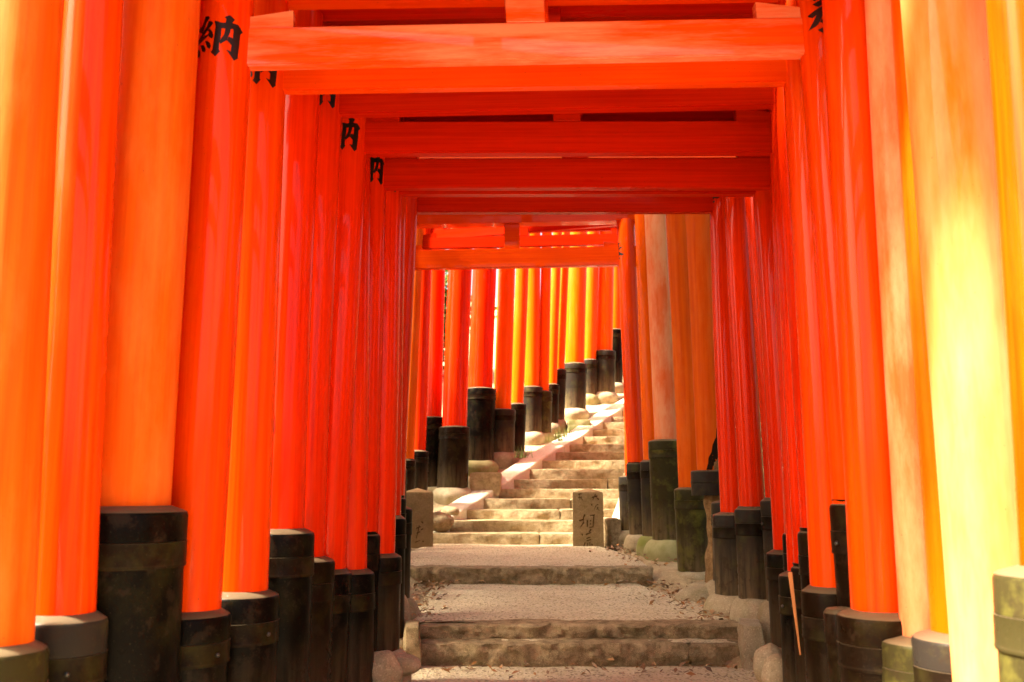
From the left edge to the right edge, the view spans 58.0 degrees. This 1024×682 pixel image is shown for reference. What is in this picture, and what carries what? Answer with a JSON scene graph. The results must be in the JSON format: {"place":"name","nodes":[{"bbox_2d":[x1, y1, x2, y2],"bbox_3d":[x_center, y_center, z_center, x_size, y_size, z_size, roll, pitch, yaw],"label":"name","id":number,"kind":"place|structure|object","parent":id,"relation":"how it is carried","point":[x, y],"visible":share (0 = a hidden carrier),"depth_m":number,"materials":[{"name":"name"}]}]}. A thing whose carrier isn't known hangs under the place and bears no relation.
{"place":"outdoors","nodes":[
{"label":"outdoors","id":0,"kind":"place"},
{"bbox_2d":[445,233,552,298],"label":"sky","id":1,"kind":"structure","parent":0,"point":[541,233],"materials":[{"name":"white"}]},
{"bbox_2d":[410,544,757,681],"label":"path","id":2,"kind":"structure","parent":0,"point":[583,624],"depth_m":5.98,"materials":[{"name":"stone"}]},
{"bbox_2d":[372,650,402,681],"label":"rock","id":3,"kind":"object","parent":2,"relation":"on","point":[387,667],"visible":0.72,"depth_m":4.73,"materials":[{"name":"stone"}]},
{"bbox_2d":[395,653,420,675],"bbox_3d":[-0.609,1.750,4.985,0.241,0.117,0.193,0,-9,0],"label":"rock","id":4,"kind":"object","parent":2,"relation":"on","point":[410,664],"visible":0.45,"depth_m":4.93,"materials":[{"name":"stone"}]},
{"bbox_2d":[403,620,421,661],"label":"stone block","id":5,"kind":"structure","parent":2,"relation":"on","point":[411,641],"depth_m":5.54,"materials":[{"name":"beige stone"}]},
{"bbox_2d":[406,488,432,547],"bbox_3d":[-1.249,2.364,12.127,0.408,0.855,0.307,2,-9,-10],"label":"stone post","id":6,"kind":"object","parent":2,"relation":"on","point":[419,502],"visible":0.65,"depth_m":12.00,"materials":[{"name":"stone"}]},
{"bbox_2d":[400,543,753,680],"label":"leaf litter","id":7,"kind":"object","parent":2,"relation":"on","point":[642,666],"visible":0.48,"depth_m":7.02,"materials":[{"name":"brown plant"}]},
{"bbox_2d":[572,488,603,547],"bbox_3d":[1.006,2.379,12.226,0.408,0.855,0.267,0,-9,3],"label":"stone post","id":8,"kind":"object","parent":2,"relation":"on","point":[588,523],"visible":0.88,"depth_m":12.10,"materials":[{"name":"stone"}]},
{"bbox_2d":[673,586,708,604],"bbox_3d":[1.502,2.089,7.356,0.460,0.264,0.348,0,-9,0],"label":"rock","id":9,"kind":"object","parent":2,"relation":"on","point":[693,593],"visible":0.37,"depth_m":7.27,"materials":[{"name":"stone"}]},
{"bbox_2d":[737,618,764,669],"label":"stone block","id":10,"kind":"structure","parent":2,"relation":"on","point":[750,639],"depth_m":5.54,"materials":[{"name":"grey stone"}]},
{"bbox_2d":[753,643,781,681],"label":"rock","id":11,"kind":"object","parent":2,"relation":"on","point":[762,654],"visible":0.51,"depth_m":4.81,"materials":[{"name":"stone"}]},
{"bbox_2d":[761,653,782,681],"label":"rock","id":12,"kind":"object","parent":2,"relation":"on","point":[772,670],"visible":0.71,"depth_m":4.61,"materials":[{"name":"stone"}]},
{"bbox_2d":[410,299,764,669],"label":"ground","id":13,"kind":"structure","parent":0,"point":[667,573],"depth_m":9.39,"materials":[{"name":"soil"}]},
{"bbox_2d":[433,228,471,504],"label":"torii gate","id":14,"kind":"structure","parent":13,"relation":"on","point":[453,456],"depth_m":14.32,"materials":[{"name":"paint"}]},
{"bbox_2d":[335,113,581,681],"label":"torii gate","id":15,"kind":"structure","parent":13,"relation":"on","point":[360,647],"depth_m":4.81,"materials":[{"name":"paint"}]},
{"bbox_2d":[443,270,496,376],"bbox_3d":[-2.245,-0.643,22.869,4.385,4.076,3.721,-5,-11,28],"label":"tree","id":16,"kind":"object","parent":13,"relation":"on","point":[445,293],"visible":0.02,"depth_m":22.09,"materials":[{"name":"green plant"}]},
{"bbox_2d":[61,0,951,681],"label":"torii gate","id":17,"kind":"structure","parent":13,"relation":"on","point":[931,654],"depth_m":3.12,"materials":[{"name":"paint"}]},
{"bbox_2d":[494,248,518,468],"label":"torii gate","id":18,"kind":"structure","parent":13,"relation":"on","point":[504,435],"depth_m":15.99,"materials":[{"name":"orange paint"}]},
{"bbox_2d":[171,0,849,681],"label":"torii gate","id":19,"kind":"structure","parent":13,"relation":"on","point":[239,40],"depth_m":3.74,"materials":[{"name":"paint"}]},
{"bbox_2d":[0,0,1023,681],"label":"torii gate","id":20,"kind":"structure","parent":13,"relation":"on","point":[30,42],"depth_m":2.68,"materials":[{"name":"paint"}]},
{"bbox_2d":[122,0,902,681],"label":"torii gate","id":21,"kind":"structure","parent":13,"relation":"on","point":[868,620],"depth_m":3.41,"materials":[{"name":"paint"}]},
{"bbox_2d":[96,0,929,681],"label":"torii gate","id":22,"kind":"structure","parent":13,"relation":"on","point":[142,554],"depth_m":3.25,"materials":[{"name":"paint"}]},
{"bbox_2d":[406,226,635,490],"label":"torii gate","id":23,"kind":"structure","parent":13,"relation":"on","point":[431,241],"depth_m":13.17,"materials":[{"name":"paint"}]},
{"bbox_2d":[414,225,628,550],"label":"torii gate","id":24,"kind":"structure","parent":13,"relation":"on","point":[421,455],"depth_m":13.53,"materials":[{"name":"paint"}]},
{"bbox_2d":[426,226,616,491],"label":"torii gate","id":25,"kind":"structure","parent":13,"relation":"on","point":[434,401],"depth_m":14.75,"materials":[{"name":"paint"}]},
{"bbox_2d":[405,214,642,553],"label":"torii gate","id":26,"kind":"structure","parent":13,"relation":"on","point":[620,253],"depth_m":11.92,"materials":[{"name":"paint"}]},
{"bbox_2d":[35,0,1018,681],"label":"torii gate","id":27,"kind":"structure","parent":13,"relation":"on","point":[947,66],"depth_m":2.90,"materials":[{"name":"paint"}]},
{"bbox_2d":[221,0,836,681],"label":"torii gate","id":28,"kind":"structure","parent":13,"relation":"on","point":[249,600],"depth_m":3.95,"materials":[{"name":"paint"}]},
{"bbox_2d":[788,572,800,654],"bbox_3d":[1.201,1.155,3.915,0.018,0.340,0.010,-4,-9,-1],"label":"lath","id":29,"kind":"object","parent":28,"relation":"attached to","point":[790,577],"visible":1,"depth_m":3.92,"materials":[{"name":"brown wood"}]},
{"bbox_2d":[268,2,809,681],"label":"torii gate","id":30,"kind":"structure","parent":13,"relation":"on","point":[292,538],"depth_m":4.25,"materials":[{"name":"paint"}]},
{"bbox_2d":[312,110,795,681],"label":"torii gate","id":31,"kind":"structure","parent":13,"relation":"on","point":[746,132],"depth_m":4.92,"materials":[{"name":"paint"}]},
{"bbox_2d":[304,14,805,681],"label":"torii gate","id":32,"kind":"structure","parent":13,"relation":"on","point":[334,108],"depth_m":4.67,"materials":[{"name":"paint"}]},
{"bbox_2d":[549,232,561,433],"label":"torii gate","id":33,"kind":"structure","parent":13,"relation":"on","point":[554,313],"depth_m":17.91,"materials":[{"name":"orange paint"}]},
{"bbox_2d":[401,197,738,626],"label":"torii gate","id":34,"kind":"structure","parent":13,"relation":"on","point":[723,596],"depth_m":6.65,"materials":[{"name":"paint"}]},
{"bbox_2d":[358,110,786,651],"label":"torii gate","id":35,"kind":"structure","parent":13,"relation":"on","point":[736,173],"depth_m":5.24,"materials":[{"name":"paint"}]},
{"bbox_2d":[565,232,589,420],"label":"torii gate","id":36,"kind":"structure","parent":13,"relation":"on","point":[576,377],"depth_m":18.77,"materials":[{"name":"orange paint"}]},
{"bbox_2d":[373,156,783,681],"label":"torii gate","id":37,"kind":"structure","parent":13,"relation":"on","point":[388,616],"depth_m":5.21,"materials":[{"name":"paint"}]},
{"bbox_2d":[395,156,772,648],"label":"torii gate","id":38,"kind":"structure","parent":13,"relation":"on","point":[763,618],"depth_m":6.04,"materials":[{"name":"paint"}]},
{"bbox_2d":[404,197,766,624],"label":"torii gate","id":39,"kind":"structure","parent":13,"relation":"on","point":[750,598],"depth_m":6.36,"materials":[{"name":"paint"}]},
{"bbox_2d":[433,399,760,550],"bbox_3d":[2.960,2.026,17.466,3.077,3.867,12.234,-5,-11,30],"label":"stairway","id":40,"kind":"object","parent":13,"relation":"on","point":[532,504],"visible":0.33,"depth_m":14.34,"materials":[{"name":"stone"}]},
{"bbox_2d":[433,512,453,532],"bbox_3d":[-1.002,2.524,12.859,0.398,0.290,0.314,0,-9,0],"label":"rock","id":41,"kind":"object","parent":40,"relation":"on","point":[443,522],"visible":0.77,"depth_m":12.75,"materials":[{"name":"stone"}]},
{"bbox_2d":[441,506,458,515],"bbox_3d":[-0.893,2.457,13.278,0.267,0.165,0.231,0,-9,0],"label":"rock","id":42,"kind":"object","parent":40,"relation":"on","point":[450,510],"visible":0.8,"depth_m":13.20,"materials":[{"name":"stone"}]},
{"bbox_2d":[469,472,501,495],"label":"stone block","id":43,"kind":"structure","parent":40,"relation":"on","point":[484,481],"depth_m":14.23,"materials":[{"name":"stone"}]},
{"bbox_2d":[511,234,529,458],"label":"torii gate","id":44,"kind":"structure","parent":40,"relation":"on","point":[518,405],"depth_m":16.47,"materials":[{"name":"orange paint"}]},
{"bbox_2d":[523,233,544,445],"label":"torii gate","id":45,"kind":"structure","parent":40,"relation":"on","point":[532,401],"depth_m":17.23,"materials":[{"name":"orange paint"}]},
{"bbox_2d":[512,426,571,457],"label":"grass","id":46,"kind":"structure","parent":40,"relation":"on","point":[521,455],"depth_m":16.58,"materials":[{"name":"plant"}]},
{"bbox_2d":[467,248,624,475],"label":"torii gate","id":47,"kind":"structure","parent":40,"relation":"on","point":[481,408],"depth_m":15.59,"materials":[{"name":"paint"}]},
{"bbox_2d":[556,232,569,430],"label":"torii gate","id":48,"kind":"structure","parent":40,"relation":"on","point":[561,379],"depth_m":18.11,"materials":[{"name":"orange paint"}]},
{"bbox_2d":[567,420,590,432],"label":"stone block","id":49,"kind":"structure","parent":40,"relation":"on","point":[572,424],"depth_m":17.57,"materials":[{"name":"beige stone"}]},
{"bbox_2d":[584,231,598,404],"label":"torii gate","id":50,"kind":"structure","parent":40,"relation":"on","point":[590,361],"depth_m":19.96,"materials":[{"name":"orange paint"}]},
{"bbox_2d":[604,517,620,548],"bbox_3d":[1.318,2.596,12.491,0.216,0.416,0.508,2,-10,-15],"label":"rock","id":51,"kind":"object","parent":40,"relation":"on","point":[612,529],"visible":0.63,"depth_m":12.28,"materials":[{"name":"stone"}]},
{"bbox_2d":[539,228,670,442],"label":"torii gate","id":52,"kind":"structure","parent":13,"relation":"on","point":[545,288],"depth_m":17.40,"materials":[{"name":"orange paint"}]},
{"bbox_2d":[596,231,618,403],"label":"torii gate","id":53,"kind":"structure","parent":13,"relation":"on","point":[606,359],"depth_m":20.10,"materials":[{"name":"orange paint"}]},
{"bbox_2d":[612,267,623,392],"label":"torii gate","id":54,"kind":"structure","parent":13,"relation":"on","point":[617,348],"depth_m":20.89,"materials":[{"name":"orange paint"}]},
{"bbox_2d":[635,214,653,556],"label":"torii gate","id":55,"kind":"structure","parent":13,"relation":"on","point":[645,373],"depth_m":10.89,"materials":[{"name":"paint"}]},
{"bbox_2d":[643,214,678,561],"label":"torii gate","id":56,"kind":"structure","parent":13,"relation":"on","point":[661,545],"depth_m":10.33,"materials":[{"name":"paint"}]},
{"bbox_2d":[666,214,707,579],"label":"torii gate","id":57,"kind":"structure","parent":13,"relation":"on","point":[691,528],"depth_m":8.91,"materials":[{"name":"paint"}]},
{"bbox_2d":[685,214,719,586],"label":"torii gate","id":58,"kind":"structure","parent":13,"relation":"on","point":[705,479],"depth_m":8.18,"materials":[{"name":"paint"}]},
{"bbox_2d":[705,500,719,595],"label":"torii gate","id":59,"kind":"structure","parent":13,"relation":"on","point":[715,509],"depth_m":7.39,"materials":[{"name":"paint"}]},
{"bbox_2d":[823,606,849,681],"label":"short post","id":60,"kind":"object","parent":13,"relation":"on","point":[830,624],"visible":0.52,"depth_m":3.45,"materials":[{"name":"black wood"}]}
]}

